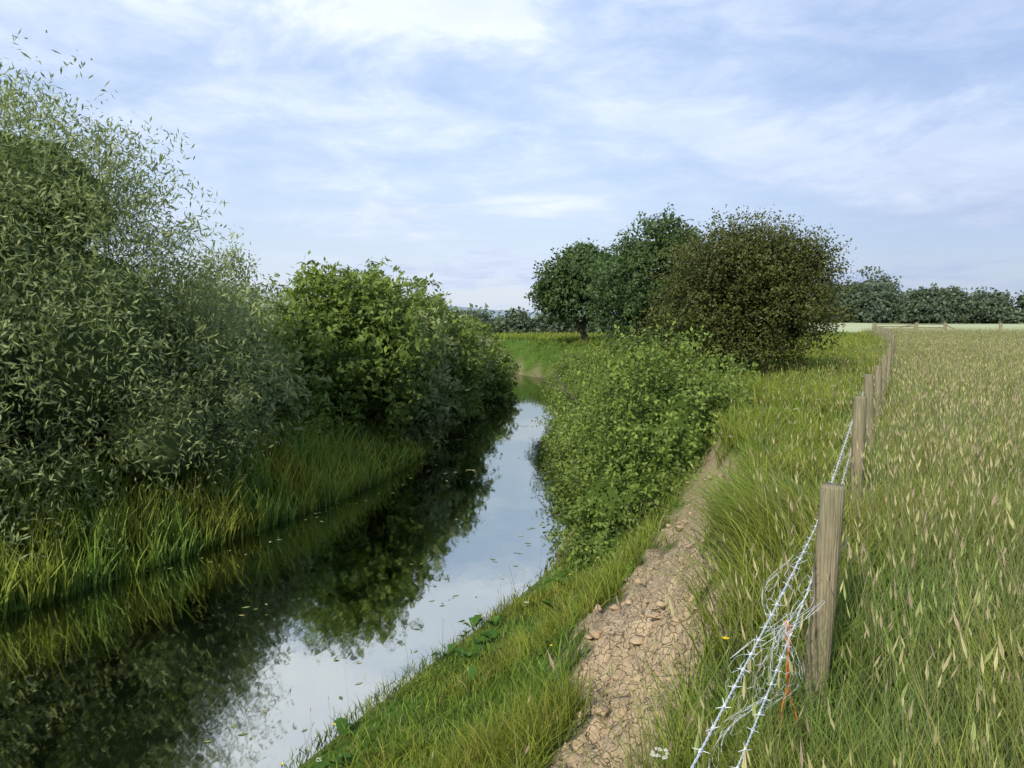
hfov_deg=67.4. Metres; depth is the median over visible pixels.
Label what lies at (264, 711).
floating leaves
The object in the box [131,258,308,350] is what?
tree
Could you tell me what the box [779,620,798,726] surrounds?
baler twine
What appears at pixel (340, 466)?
sward grass
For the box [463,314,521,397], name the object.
bank shrub
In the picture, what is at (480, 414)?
bank shrub
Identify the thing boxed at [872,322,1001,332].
fence
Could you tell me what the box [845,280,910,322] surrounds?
skyline tree
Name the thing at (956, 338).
meadow seed heads
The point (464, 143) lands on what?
sky
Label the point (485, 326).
bank shrub
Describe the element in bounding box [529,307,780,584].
shrub
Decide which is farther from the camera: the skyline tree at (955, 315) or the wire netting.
the skyline tree at (955, 315)
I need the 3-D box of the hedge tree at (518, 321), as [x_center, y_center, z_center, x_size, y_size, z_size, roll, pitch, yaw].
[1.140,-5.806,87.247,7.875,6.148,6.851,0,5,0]
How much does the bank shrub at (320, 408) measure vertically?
6.670 m
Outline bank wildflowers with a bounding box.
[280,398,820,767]
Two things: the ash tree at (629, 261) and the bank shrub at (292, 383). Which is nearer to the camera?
the bank shrub at (292, 383)
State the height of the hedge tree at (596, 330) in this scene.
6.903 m
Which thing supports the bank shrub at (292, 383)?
on the ground at (616, 648)
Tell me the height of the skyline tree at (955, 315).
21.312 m
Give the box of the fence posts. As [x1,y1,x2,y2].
[799,325,895,732]
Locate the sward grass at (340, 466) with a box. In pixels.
[0,328,1023,767]
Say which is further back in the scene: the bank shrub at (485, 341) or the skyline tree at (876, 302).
the skyline tree at (876, 302)
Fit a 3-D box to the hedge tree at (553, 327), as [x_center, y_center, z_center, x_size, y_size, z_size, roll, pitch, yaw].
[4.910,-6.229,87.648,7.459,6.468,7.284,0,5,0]
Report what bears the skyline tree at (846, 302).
on the ground at (616, 648)
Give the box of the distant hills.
[448,306,653,318]
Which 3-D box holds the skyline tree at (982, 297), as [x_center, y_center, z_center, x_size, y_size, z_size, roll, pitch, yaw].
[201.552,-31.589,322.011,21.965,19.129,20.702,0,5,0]
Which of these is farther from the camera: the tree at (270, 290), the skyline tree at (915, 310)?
the skyline tree at (915, 310)
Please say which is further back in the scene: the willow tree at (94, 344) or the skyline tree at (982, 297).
the skyline tree at (982, 297)
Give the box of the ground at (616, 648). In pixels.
[0,320,1023,767]
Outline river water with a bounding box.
[0,374,580,767]
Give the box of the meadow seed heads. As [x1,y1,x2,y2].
[212,326,1023,767]
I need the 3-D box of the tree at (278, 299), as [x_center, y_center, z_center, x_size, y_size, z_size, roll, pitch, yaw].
[-10.113,-0.993,36.112,9.842,7.811,8.125,4,6,38]
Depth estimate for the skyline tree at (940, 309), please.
306.06 m
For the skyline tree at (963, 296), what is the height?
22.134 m
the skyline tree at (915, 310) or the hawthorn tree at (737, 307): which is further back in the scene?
the skyline tree at (915, 310)
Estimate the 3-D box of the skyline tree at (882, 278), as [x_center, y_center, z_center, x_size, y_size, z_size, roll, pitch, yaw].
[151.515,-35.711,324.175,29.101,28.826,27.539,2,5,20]
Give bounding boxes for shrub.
[166,266,332,461]
[219,302,364,467]
[257,250,453,440]
[316,301,471,447]
[334,257,495,429]
[401,291,502,400]
[445,363,488,425]
[448,312,518,401]
[461,320,497,402]
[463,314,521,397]
[468,314,520,390]
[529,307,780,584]
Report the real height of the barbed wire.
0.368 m
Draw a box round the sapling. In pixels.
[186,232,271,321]
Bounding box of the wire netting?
[708,553,824,767]
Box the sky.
[0,0,1023,311]
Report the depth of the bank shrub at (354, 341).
21.89 m
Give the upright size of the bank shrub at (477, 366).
6.711 m
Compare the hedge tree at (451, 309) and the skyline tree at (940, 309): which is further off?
the skyline tree at (940, 309)
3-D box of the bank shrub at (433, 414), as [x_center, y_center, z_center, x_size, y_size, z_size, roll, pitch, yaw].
[-4.500,0.051,25.991,6.323,6.614,5.962,0,5,0]
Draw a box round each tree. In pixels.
[0,28,302,569]
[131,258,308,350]
[232,271,318,340]
[243,282,310,316]
[446,301,465,314]
[461,303,507,333]
[491,306,545,333]
[523,237,648,341]
[531,311,580,333]
[572,202,724,353]
[574,313,621,333]
[630,204,865,377]
[814,281,861,322]
[845,266,901,322]
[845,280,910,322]
[895,286,938,323]
[899,283,957,323]
[927,291,969,323]
[940,285,983,323]
[967,286,1015,323]
[980,294,1023,323]
[1009,290,1023,320]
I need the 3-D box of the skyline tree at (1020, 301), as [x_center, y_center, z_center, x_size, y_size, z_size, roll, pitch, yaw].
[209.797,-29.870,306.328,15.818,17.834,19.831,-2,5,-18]
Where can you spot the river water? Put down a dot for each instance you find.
(176, 666)
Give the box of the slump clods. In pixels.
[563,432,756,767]
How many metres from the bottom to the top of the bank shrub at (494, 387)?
6.410 m
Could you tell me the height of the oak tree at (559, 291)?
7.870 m
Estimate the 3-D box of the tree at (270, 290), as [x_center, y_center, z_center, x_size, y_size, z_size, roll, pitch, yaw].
[-8.861,-0.872,33.214,10.302,7.840,8.117,-3,6,-35]
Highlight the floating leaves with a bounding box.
[11,404,557,741]
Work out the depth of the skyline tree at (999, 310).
304.74 m
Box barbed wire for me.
[691,333,890,767]
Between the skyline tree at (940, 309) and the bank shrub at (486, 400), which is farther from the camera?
the skyline tree at (940, 309)
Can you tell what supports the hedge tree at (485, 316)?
on the ground at (616, 648)
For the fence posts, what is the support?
on the ground at (616, 648)

